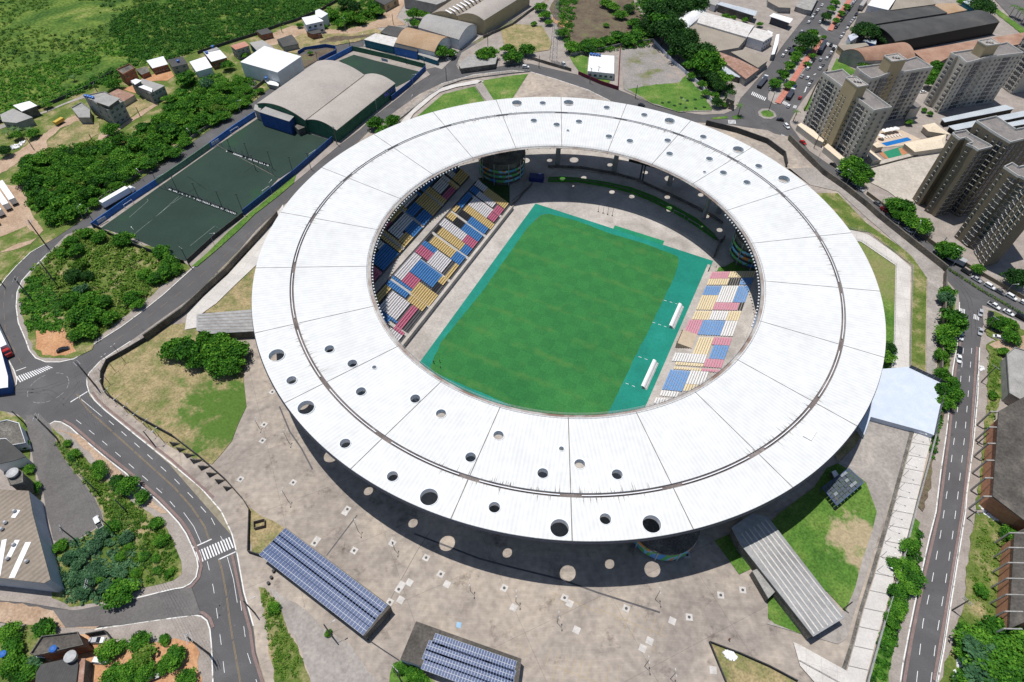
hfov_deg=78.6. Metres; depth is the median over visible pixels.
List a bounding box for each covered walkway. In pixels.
[196,310,254,338]
[728,513,844,639]
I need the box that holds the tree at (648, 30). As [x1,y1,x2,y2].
[644,26,656,36]
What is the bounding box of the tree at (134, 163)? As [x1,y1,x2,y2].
[122,159,140,169]
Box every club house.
[866,150,881,164]
[871,141,883,151]
[902,134,945,155]
[921,123,950,137]
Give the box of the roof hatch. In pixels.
[803,427,816,440]
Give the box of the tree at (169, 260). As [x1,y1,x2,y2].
[160,255,179,265]
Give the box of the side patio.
[612,54,618,85]
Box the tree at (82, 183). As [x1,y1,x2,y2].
[68,179,85,186]
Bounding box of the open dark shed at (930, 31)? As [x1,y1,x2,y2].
[869,10,998,49]
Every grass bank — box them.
[259,587,309,681]
[389,665,433,681]
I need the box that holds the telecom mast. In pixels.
[549,0,558,62]
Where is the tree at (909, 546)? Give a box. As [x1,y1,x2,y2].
[899,537,920,555]
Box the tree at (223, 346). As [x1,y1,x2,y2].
[216,337,237,358]
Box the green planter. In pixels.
[548,176,715,239]
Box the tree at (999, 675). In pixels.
[980,661,1012,681]
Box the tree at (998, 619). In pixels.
[992,614,1023,641]
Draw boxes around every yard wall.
[85,630,111,638]
[298,44,335,60]
[483,7,533,37]
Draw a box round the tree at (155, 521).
[147,516,164,529]
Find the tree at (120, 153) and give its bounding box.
[109,147,133,160]
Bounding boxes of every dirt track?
[0,115,79,172]
[95,103,158,140]
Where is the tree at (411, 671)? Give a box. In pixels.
[403,665,418,681]
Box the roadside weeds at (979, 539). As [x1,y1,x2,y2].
[943,324,1007,612]
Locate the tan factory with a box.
[0,489,64,592]
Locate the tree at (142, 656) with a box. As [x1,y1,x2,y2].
[131,642,157,669]
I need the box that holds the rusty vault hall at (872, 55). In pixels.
[838,42,915,67]
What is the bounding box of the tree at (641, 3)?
[636,0,665,8]
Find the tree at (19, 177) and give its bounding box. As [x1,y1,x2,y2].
[10,170,28,184]
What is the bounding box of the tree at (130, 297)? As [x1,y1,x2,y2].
[120,290,143,305]
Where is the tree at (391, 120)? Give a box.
[383,114,400,125]
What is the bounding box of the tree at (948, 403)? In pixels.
[935,395,956,409]
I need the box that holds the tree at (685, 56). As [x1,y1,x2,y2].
[681,53,689,60]
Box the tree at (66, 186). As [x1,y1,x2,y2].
[57,181,81,192]
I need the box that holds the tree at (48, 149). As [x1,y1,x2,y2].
[40,147,56,152]
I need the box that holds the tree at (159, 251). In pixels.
[151,244,169,258]
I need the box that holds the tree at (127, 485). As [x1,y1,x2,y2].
[114,474,140,495]
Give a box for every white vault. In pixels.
[679,8,706,27]
[697,12,754,45]
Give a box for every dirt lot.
[0,185,42,251]
[989,335,1023,350]
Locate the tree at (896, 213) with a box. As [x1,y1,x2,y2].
[889,209,903,219]
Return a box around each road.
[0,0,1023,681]
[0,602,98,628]
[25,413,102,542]
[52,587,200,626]
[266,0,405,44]
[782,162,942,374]
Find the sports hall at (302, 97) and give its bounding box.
[257,60,363,132]
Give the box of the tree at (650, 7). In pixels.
[640,0,667,19]
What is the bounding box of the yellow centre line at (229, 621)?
[218,560,239,681]
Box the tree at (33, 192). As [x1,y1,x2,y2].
[27,186,48,199]
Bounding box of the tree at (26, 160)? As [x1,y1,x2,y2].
[17,153,34,167]
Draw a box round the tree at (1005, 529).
[999,523,1017,540]
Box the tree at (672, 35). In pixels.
[664,28,685,44]
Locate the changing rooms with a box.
[259,106,295,134]
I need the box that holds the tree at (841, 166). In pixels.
[837,164,849,170]
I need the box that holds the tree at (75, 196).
[70,190,85,203]
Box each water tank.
[0,650,5,657]
[6,467,18,477]
[49,645,57,652]
[63,650,77,662]
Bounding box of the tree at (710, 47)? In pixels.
[699,41,719,55]
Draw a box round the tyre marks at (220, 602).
[213,588,224,614]
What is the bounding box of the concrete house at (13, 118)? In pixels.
[0,109,36,129]
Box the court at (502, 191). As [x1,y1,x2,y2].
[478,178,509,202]
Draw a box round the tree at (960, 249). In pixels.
[947,242,965,259]
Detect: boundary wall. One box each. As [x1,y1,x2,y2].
[0,71,112,122]
[197,0,337,53]
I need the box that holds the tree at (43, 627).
[30,617,56,639]
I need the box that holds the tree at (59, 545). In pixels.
[51,537,68,553]
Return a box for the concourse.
[327,148,753,522]
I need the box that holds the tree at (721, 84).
[711,79,727,92]
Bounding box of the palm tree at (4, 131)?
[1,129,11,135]
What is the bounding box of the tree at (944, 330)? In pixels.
[933,323,960,341]
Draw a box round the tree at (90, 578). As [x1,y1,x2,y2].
[79,571,96,587]
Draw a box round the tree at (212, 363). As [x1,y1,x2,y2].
[202,350,226,379]
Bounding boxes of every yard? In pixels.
[299,49,333,66]
[364,0,543,68]
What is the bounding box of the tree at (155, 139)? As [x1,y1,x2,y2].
[144,133,163,145]
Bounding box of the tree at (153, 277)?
[146,272,163,283]
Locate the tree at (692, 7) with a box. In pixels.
[683,0,697,12]
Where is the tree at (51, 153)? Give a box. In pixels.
[43,151,52,161]
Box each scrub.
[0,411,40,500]
[0,625,40,681]
[20,228,190,357]
[51,427,181,606]
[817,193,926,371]
[940,513,1007,681]
[976,341,1003,509]
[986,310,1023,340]
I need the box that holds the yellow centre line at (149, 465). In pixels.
[76,394,208,539]
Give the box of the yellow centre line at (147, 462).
[77,394,208,536]
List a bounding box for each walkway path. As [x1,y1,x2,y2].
[185,205,283,329]
[401,80,482,121]
[793,642,846,681]
[844,432,931,681]
[850,230,910,367]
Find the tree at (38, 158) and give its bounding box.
[32,152,52,163]
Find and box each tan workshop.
[690,23,745,55]
[730,50,767,73]
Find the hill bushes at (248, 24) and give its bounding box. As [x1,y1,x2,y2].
[59,0,338,100]
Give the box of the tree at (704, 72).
[695,65,713,77]
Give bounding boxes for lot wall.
[570,38,653,55]
[653,39,711,101]
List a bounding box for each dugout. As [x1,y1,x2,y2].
[641,359,658,389]
[669,303,683,328]
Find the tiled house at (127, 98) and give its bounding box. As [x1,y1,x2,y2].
[109,89,136,106]
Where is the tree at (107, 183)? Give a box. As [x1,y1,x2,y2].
[104,179,119,187]
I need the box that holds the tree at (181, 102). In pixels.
[177,100,186,110]
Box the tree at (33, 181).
[21,174,45,191]
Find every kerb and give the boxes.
[0,244,43,285]
[9,361,16,386]
[16,253,79,361]
[50,421,198,598]
[86,341,253,625]
[94,266,194,343]
[94,615,213,681]
[441,70,609,100]
[900,302,959,681]
[937,348,979,681]
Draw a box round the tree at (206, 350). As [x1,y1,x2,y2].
[200,343,217,360]
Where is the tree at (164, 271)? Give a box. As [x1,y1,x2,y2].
[155,265,172,279]
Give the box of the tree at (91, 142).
[82,139,95,147]
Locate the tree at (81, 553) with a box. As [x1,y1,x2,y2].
[75,546,89,559]
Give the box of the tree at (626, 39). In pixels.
[619,33,637,44]
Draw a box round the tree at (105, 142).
[100,140,115,147]
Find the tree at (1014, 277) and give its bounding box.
[999,267,1023,288]
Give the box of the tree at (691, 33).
[678,27,700,42]
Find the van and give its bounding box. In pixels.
[53,117,64,125]
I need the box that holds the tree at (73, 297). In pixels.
[57,291,82,307]
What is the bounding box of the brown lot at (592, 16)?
[549,0,652,51]
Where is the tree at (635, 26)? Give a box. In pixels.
[632,22,644,30]
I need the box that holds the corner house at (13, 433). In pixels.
[0,420,31,450]
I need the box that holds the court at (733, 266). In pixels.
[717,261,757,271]
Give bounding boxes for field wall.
[90,180,157,227]
[93,223,184,263]
[155,143,210,183]
[186,212,243,262]
[209,111,255,147]
[242,136,332,214]
[325,46,352,60]
[352,46,425,67]
[391,65,425,99]
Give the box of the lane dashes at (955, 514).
[931,348,971,679]
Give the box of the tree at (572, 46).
[564,41,581,51]
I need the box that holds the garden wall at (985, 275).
[866,191,1023,298]
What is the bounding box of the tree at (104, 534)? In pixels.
[93,527,109,539]
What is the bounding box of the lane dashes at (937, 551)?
[916,348,963,681]
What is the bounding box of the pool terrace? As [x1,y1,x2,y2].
[876,130,920,146]
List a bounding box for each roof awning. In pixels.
[94,94,119,109]
[131,79,141,86]
[139,85,151,92]
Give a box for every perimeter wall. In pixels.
[99,337,173,437]
[172,435,260,556]
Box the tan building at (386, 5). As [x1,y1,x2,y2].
[374,0,398,11]
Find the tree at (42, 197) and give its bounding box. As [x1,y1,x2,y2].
[34,190,57,206]
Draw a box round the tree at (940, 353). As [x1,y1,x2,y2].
[933,347,949,361]
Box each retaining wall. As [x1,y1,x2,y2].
[142,211,277,340]
[705,120,787,166]
[788,134,948,270]
[939,269,947,367]
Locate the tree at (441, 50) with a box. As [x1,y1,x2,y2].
[435,45,448,58]
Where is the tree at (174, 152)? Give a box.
[163,148,185,157]
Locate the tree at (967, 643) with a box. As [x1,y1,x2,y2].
[956,631,998,673]
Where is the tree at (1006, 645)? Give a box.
[988,635,1020,663]
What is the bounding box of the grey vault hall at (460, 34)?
[418,14,476,48]
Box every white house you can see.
[190,56,213,77]
[205,50,226,68]
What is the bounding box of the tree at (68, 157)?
[61,156,75,162]
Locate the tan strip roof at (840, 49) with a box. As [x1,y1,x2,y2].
[836,43,868,55]
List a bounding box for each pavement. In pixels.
[0,412,196,609]
[0,616,211,681]
[8,360,15,385]
[17,47,434,361]
[268,586,377,681]
[456,0,817,114]
[790,0,1023,304]
[869,282,958,681]
[939,305,1023,681]
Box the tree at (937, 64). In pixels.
[930,60,943,70]
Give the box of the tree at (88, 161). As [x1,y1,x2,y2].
[80,158,95,166]
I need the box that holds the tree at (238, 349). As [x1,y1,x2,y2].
[225,340,249,359]
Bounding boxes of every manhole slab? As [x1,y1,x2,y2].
[236,476,244,482]
[258,437,266,443]
[289,479,296,485]
[313,536,320,543]
[343,506,350,512]
[350,546,358,554]
[386,598,393,605]
[388,539,395,546]
[394,585,402,593]
[396,595,404,604]
[398,581,405,587]
[406,578,413,586]
[422,554,429,561]
[436,570,444,577]
[443,580,450,587]
[500,584,508,591]
[509,603,517,611]
[561,594,568,601]
[566,599,573,607]
[572,626,580,634]
[622,604,629,612]
[638,643,646,652]
[645,636,653,645]
[668,616,676,625]
[686,613,692,620]
[709,666,716,673]
[717,591,723,598]
[739,586,745,593]
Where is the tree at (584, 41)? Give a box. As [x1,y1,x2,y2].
[579,39,592,46]
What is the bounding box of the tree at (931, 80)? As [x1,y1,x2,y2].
[924,75,936,87]
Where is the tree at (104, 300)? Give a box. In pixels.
[92,294,113,308]
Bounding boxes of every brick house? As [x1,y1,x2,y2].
[147,56,169,73]
[231,41,250,59]
[306,29,321,38]
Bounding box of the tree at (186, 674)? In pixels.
[174,666,197,681]
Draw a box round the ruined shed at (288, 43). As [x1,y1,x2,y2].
[277,35,298,51]
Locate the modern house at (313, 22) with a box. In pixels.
[302,15,324,32]
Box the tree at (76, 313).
[63,303,92,323]
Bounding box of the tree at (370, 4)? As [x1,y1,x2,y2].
[364,0,379,13]
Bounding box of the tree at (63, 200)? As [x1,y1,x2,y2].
[48,193,76,207]
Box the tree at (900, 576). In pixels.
[893,569,920,595]
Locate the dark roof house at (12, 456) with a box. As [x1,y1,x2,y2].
[0,439,33,471]
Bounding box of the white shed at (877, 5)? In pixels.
[865,0,895,11]
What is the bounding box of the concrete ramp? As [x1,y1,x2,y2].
[766,421,909,643]
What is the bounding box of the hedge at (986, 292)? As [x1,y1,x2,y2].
[947,267,1023,313]
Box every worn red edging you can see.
[63,419,202,587]
[91,391,214,497]
[200,611,213,627]
[231,554,263,681]
[903,342,960,681]
[933,346,977,680]
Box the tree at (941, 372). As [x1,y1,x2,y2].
[933,367,951,378]
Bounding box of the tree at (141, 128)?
[133,122,151,134]
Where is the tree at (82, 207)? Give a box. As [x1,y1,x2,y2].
[71,203,86,214]
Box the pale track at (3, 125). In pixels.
[0,96,84,128]
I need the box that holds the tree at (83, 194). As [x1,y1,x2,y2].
[75,187,94,199]
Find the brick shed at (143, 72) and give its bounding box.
[136,67,150,78]
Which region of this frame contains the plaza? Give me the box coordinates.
[87,70,944,681]
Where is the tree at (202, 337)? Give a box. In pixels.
[195,330,211,346]
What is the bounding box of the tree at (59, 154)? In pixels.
[51,150,70,160]
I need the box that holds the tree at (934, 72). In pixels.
[929,69,939,76]
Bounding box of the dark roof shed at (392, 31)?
[380,25,404,37]
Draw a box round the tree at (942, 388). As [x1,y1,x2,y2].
[934,382,955,397]
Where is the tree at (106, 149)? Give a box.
[94,144,118,155]
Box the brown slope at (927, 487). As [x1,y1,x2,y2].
[918,409,944,510]
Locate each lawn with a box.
[47,121,98,147]
[103,323,245,463]
[126,98,153,116]
[203,266,255,312]
[249,507,284,552]
[264,28,381,52]
[417,86,483,116]
[482,74,527,99]
[501,24,551,52]
[570,55,587,73]
[629,76,711,111]
[711,643,794,681]
[715,535,750,573]
[761,110,773,116]
[768,596,810,637]
[772,463,876,610]
[803,95,812,110]
[831,59,854,74]
[857,241,895,368]
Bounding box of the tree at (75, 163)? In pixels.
[70,157,90,168]
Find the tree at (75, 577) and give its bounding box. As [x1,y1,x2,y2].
[66,570,83,586]
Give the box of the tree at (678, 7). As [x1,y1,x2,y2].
[664,0,689,16]
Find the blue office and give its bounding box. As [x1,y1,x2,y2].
[393,43,417,59]
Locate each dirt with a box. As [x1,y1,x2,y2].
[29,633,201,681]
[36,328,75,355]
[124,70,173,92]
[552,17,570,28]
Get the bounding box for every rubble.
[10,140,25,149]
[952,657,961,679]
[979,505,1003,524]
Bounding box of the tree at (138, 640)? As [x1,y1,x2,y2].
[126,630,152,653]
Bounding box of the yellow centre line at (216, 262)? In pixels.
[115,128,371,340]
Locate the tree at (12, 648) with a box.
[0,637,24,661]
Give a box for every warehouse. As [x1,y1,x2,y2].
[0,348,13,394]
[431,0,482,19]
[458,0,529,34]
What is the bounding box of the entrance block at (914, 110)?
[905,101,920,119]
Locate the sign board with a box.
[97,216,106,222]
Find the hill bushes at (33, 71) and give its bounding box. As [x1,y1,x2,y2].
[0,23,144,118]
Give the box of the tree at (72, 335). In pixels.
[66,327,79,341]
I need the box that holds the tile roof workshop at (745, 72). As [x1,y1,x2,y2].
[720,52,758,85]
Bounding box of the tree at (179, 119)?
[170,114,189,123]
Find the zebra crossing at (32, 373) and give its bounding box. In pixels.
[17,366,52,381]
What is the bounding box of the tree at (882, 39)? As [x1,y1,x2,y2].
[879,36,886,42]
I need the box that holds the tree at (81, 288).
[71,283,89,292]
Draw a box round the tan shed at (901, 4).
[890,0,935,10]
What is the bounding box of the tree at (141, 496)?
[133,489,150,505]
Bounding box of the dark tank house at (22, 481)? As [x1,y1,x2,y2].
[5,469,37,495]
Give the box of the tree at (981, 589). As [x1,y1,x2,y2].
[974,582,991,599]
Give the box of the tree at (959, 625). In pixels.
[955,619,971,630]
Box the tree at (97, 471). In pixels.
[91,463,109,480]
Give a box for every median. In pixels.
[768,35,823,103]
[820,0,852,30]
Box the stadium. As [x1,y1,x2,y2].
[251,97,885,560]
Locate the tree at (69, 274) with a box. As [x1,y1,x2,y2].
[62,268,82,282]
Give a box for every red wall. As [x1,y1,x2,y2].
[578,71,617,89]
[618,45,620,86]
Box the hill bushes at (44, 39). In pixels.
[0,0,153,75]
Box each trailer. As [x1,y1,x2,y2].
[0,180,17,204]
[0,191,12,210]
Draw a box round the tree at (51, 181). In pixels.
[42,174,65,189]
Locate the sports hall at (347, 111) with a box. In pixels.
[307,73,395,140]
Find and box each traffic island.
[712,116,727,118]
[732,115,742,118]
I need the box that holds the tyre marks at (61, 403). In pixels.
[17,392,90,427]
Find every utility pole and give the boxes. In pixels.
[13,276,30,298]
[27,218,46,245]
[32,413,56,437]
[38,260,55,282]
[59,524,75,539]
[73,359,96,386]
[78,473,97,491]
[83,578,94,590]
[184,632,210,654]
[243,596,254,613]
[323,620,334,637]
[391,665,401,681]
[951,597,972,610]
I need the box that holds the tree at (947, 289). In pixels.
[938,286,958,295]
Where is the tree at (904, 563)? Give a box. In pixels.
[898,556,916,572]
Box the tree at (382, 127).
[375,125,387,132]
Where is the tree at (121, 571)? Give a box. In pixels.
[110,563,128,578]
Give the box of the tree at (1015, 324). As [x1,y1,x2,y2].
[1005,316,1019,330]
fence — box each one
[158,183,235,212]
[168,187,236,213]
[215,142,276,175]
[368,639,399,660]
[398,69,529,120]
[708,641,726,681]
[710,641,797,681]
[866,433,937,681]
[909,364,947,434]
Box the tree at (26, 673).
[11,663,37,681]
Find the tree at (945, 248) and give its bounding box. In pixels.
[933,240,959,259]
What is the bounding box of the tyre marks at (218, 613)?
[204,607,226,626]
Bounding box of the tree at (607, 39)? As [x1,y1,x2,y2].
[600,35,615,45]
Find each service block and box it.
[259,528,392,639]
[400,621,520,681]
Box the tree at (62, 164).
[55,158,71,170]
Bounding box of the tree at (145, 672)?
[134,661,155,681]
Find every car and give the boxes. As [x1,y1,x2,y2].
[56,346,69,352]
[88,637,105,644]
[91,656,108,664]
[856,186,864,191]
[873,200,882,206]
[880,206,888,212]
[891,218,900,223]
[904,227,913,233]
[956,346,962,354]
[956,354,961,363]
[958,333,963,340]
[960,268,970,274]
[971,276,981,282]
[977,309,982,316]
[977,327,982,335]
[983,281,994,289]
[987,311,993,318]
[991,327,1002,333]
[993,334,1004,340]
[994,288,1005,295]
[1002,308,1013,316]
[1005,292,1017,300]
[1015,312,1023,321]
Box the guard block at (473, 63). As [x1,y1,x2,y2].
[459,55,497,72]
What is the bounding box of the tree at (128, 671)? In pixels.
[115,658,137,681]
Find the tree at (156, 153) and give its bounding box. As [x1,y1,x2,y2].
[145,147,164,160]
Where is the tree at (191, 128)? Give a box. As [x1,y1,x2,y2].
[181,124,197,134]
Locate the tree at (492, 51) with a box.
[481,46,499,57]
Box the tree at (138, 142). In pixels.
[125,137,144,148]
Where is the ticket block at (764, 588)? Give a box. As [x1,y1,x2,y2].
[749,569,774,601]
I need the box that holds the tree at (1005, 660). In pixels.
[996,648,1023,676]
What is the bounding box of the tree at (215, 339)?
[208,332,229,347]
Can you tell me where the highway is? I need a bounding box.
[996,0,1023,27]
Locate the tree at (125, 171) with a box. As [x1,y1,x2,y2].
[115,166,136,179]
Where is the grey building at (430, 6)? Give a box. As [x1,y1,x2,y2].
[404,0,450,13]
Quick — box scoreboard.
[628,159,654,179]
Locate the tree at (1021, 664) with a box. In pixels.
[1005,653,1023,679]
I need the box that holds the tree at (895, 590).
[886,582,906,599]
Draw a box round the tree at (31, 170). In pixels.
[20,165,39,175]
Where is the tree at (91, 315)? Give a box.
[79,307,105,323]
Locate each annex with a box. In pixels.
[71,102,92,123]
[745,28,772,50]
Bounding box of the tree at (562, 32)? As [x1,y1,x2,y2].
[554,28,568,37]
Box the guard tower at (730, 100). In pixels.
[726,93,734,109]
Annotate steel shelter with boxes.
[819,468,863,508]
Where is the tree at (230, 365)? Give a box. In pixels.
[215,356,246,375]
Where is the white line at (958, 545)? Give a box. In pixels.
[936,376,977,680]
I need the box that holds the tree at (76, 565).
[70,558,86,570]
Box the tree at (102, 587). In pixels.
[94,579,110,593]
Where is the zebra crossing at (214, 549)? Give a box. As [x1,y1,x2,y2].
[196,537,233,561]
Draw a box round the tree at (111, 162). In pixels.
[104,157,122,168]
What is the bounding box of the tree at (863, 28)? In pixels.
[849,21,881,40]
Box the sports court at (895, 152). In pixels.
[884,146,904,157]
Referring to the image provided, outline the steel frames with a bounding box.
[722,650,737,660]
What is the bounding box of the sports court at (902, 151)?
[899,148,907,154]
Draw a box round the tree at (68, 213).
[56,207,76,220]
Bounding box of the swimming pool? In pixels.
[882,137,910,145]
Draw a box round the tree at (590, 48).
[580,43,595,53]
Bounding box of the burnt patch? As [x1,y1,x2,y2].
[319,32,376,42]
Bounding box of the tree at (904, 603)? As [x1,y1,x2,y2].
[892,597,909,613]
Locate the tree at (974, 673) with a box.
[961,657,998,681]
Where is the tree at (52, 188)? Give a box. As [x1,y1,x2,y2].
[47,184,60,191]
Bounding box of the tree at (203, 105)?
[198,99,214,110]
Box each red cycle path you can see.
[775,38,823,103]
[827,0,851,30]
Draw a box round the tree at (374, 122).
[365,116,384,128]
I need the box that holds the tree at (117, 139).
[108,134,126,144]
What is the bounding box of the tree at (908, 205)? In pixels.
[894,199,916,212]
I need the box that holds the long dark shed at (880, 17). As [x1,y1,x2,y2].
[851,5,946,35]
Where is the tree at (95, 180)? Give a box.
[86,174,104,186]
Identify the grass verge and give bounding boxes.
[0,226,38,251]
[0,244,31,280]
[192,208,255,265]
[256,175,295,212]
[871,518,919,681]
[938,317,949,369]
[942,285,954,310]
[994,9,1023,32]
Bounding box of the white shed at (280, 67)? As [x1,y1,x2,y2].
[241,46,303,86]
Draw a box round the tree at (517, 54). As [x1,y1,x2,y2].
[508,49,523,62]
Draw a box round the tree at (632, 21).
[627,17,639,24]
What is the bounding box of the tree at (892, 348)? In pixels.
[886,341,897,354]
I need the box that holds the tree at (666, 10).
[650,6,679,21]
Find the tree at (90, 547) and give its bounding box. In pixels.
[84,538,102,554]
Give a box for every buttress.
[183,453,195,456]
[190,458,201,462]
[198,465,209,469]
[206,472,217,476]
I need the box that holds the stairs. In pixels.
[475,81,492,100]
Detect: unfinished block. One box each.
[968,397,1023,530]
[989,529,1023,632]
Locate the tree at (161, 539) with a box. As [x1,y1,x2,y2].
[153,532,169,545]
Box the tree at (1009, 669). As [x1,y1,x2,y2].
[1004,661,1023,681]
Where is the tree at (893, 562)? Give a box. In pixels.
[886,556,899,570]
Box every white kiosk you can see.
[708,0,719,11]
[830,470,838,479]
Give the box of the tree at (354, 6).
[347,1,360,11]
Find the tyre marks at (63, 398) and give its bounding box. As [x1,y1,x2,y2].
[14,388,95,425]
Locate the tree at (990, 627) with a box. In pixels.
[974,615,1016,650]
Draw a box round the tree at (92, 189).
[83,185,100,195]
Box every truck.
[0,325,13,357]
[93,515,103,527]
[99,185,135,207]
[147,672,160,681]
[757,75,768,86]
[785,88,794,99]
[788,45,796,53]
[817,39,827,54]
[858,0,867,9]
[941,255,967,266]
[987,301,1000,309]
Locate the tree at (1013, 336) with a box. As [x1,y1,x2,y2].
[1001,326,1022,346]
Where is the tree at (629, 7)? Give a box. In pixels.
[623,4,635,11]
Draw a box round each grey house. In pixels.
[167,56,189,74]
[203,47,219,57]
[250,40,273,51]
[257,28,273,40]
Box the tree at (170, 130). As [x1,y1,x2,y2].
[158,123,181,138]
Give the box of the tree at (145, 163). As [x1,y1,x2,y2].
[139,158,158,169]
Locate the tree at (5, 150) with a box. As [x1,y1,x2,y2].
[0,145,11,155]
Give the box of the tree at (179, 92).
[173,88,189,98]
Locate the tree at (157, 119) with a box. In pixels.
[150,114,167,125]
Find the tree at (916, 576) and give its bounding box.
[903,564,928,590]
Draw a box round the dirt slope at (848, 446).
[835,432,859,461]
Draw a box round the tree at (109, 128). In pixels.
[100,123,120,135]
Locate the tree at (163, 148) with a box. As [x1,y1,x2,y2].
[153,143,169,153]
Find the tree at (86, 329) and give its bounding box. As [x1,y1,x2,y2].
[76,322,99,338]
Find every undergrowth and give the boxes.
[18,73,257,225]
[18,267,69,333]
[31,229,180,339]
[55,441,140,519]
[56,528,142,605]
[110,501,177,583]
[324,0,376,24]
[556,0,650,54]
[631,0,660,42]
[680,13,736,100]
[870,406,945,681]
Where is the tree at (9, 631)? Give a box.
[0,620,22,644]
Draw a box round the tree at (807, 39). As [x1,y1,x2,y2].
[792,31,822,50]
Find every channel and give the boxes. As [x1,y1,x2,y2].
[279,406,312,469]
[327,515,357,554]
[414,533,659,612]
[597,608,665,636]
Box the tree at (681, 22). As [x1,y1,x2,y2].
[661,16,689,29]
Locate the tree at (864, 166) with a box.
[854,160,870,174]
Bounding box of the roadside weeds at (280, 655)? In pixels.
[261,590,302,680]
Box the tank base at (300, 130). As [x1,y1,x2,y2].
[294,124,305,135]
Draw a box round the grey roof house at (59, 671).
[35,659,78,681]
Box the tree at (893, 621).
[883,611,901,629]
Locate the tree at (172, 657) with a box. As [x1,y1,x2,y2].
[161,644,187,672]
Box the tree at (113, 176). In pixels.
[102,171,120,183]
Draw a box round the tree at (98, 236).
[89,229,106,242]
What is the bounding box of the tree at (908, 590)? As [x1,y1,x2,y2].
[902,581,921,596]
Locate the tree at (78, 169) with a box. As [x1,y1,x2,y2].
[70,166,86,178]
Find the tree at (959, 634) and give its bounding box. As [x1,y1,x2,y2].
[951,627,985,657]
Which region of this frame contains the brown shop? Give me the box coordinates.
[767,0,790,12]
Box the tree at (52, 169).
[45,164,60,174]
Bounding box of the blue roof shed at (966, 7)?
[961,0,977,11]
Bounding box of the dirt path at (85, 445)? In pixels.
[56,428,167,512]
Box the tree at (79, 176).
[69,171,94,182]
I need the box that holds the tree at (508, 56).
[502,52,516,63]
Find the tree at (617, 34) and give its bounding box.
[609,30,624,41]
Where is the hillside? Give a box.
[0,0,331,116]
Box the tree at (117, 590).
[99,577,140,609]
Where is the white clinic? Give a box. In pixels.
[587,54,613,80]
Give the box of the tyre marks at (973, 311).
[964,288,976,340]
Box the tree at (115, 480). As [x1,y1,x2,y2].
[107,473,124,491]
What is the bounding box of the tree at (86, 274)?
[79,269,94,279]
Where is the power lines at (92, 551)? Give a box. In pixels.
[80,521,102,583]
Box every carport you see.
[940,105,1014,126]
[947,111,1023,132]
[1008,119,1023,129]
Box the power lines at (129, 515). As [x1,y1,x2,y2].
[71,362,186,639]
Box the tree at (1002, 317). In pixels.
[990,316,1011,327]
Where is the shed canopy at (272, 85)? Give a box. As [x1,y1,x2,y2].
[266,81,278,89]
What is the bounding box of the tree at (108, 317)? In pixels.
[95,311,121,324]
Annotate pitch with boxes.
[101,186,237,260]
[161,146,277,214]
[218,119,332,177]
[339,55,418,86]
[430,214,678,414]
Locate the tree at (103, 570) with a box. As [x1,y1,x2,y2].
[95,565,110,578]
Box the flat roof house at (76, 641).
[30,631,93,660]
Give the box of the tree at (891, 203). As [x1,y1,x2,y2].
[882,196,905,210]
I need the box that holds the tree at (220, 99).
[215,95,229,103]
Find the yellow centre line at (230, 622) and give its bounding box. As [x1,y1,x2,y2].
[219,559,240,681]
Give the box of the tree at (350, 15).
[342,10,357,21]
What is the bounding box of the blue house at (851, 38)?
[846,33,857,44]
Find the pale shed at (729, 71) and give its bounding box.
[716,66,739,82]
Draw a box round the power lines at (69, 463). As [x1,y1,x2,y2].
[31,416,102,514]
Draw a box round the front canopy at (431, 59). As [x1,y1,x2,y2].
[417,53,438,64]
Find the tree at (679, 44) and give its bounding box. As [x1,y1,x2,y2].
[667,34,693,59]
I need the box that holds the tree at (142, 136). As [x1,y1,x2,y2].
[136,133,148,139]
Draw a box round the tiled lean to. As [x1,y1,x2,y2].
[77,658,92,681]
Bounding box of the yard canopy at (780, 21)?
[769,13,792,28]
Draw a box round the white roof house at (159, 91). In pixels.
[131,79,167,103]
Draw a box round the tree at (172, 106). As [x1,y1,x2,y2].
[163,102,180,110]
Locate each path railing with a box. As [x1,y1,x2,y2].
[798,660,835,679]
[847,226,913,361]
[860,240,896,366]
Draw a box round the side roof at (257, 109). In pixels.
[254,104,261,120]
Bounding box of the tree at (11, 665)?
[0,651,28,679]
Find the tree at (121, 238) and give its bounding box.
[109,231,135,245]
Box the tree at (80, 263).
[69,258,90,269]
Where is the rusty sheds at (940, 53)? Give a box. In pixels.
[914,32,1023,63]
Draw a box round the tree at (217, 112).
[213,110,227,118]
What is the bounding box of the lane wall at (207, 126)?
[84,79,264,215]
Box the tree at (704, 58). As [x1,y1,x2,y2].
[684,49,726,71]
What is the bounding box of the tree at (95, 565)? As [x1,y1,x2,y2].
[81,560,101,574]
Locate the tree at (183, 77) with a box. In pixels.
[174,71,195,85]
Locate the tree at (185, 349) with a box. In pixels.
[172,340,202,361]
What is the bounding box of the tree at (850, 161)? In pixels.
[839,155,863,170]
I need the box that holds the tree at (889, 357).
[884,349,897,363]
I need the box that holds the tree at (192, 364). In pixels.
[184,351,204,368]
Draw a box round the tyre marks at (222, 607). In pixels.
[208,601,231,622]
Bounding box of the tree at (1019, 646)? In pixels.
[1002,629,1023,656]
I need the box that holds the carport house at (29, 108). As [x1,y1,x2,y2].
[13,101,40,117]
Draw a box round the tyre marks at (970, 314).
[960,287,971,335]
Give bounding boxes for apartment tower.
[803,69,891,159]
[853,53,932,121]
[912,129,992,216]
[923,38,1023,112]
[950,115,1023,216]
[954,162,1023,249]
[973,185,1023,266]
[1002,37,1023,93]
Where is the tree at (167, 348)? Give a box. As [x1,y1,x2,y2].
[156,337,182,359]
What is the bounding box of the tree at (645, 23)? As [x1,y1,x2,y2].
[637,19,650,31]
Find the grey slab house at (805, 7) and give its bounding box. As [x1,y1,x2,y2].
[794,0,816,15]

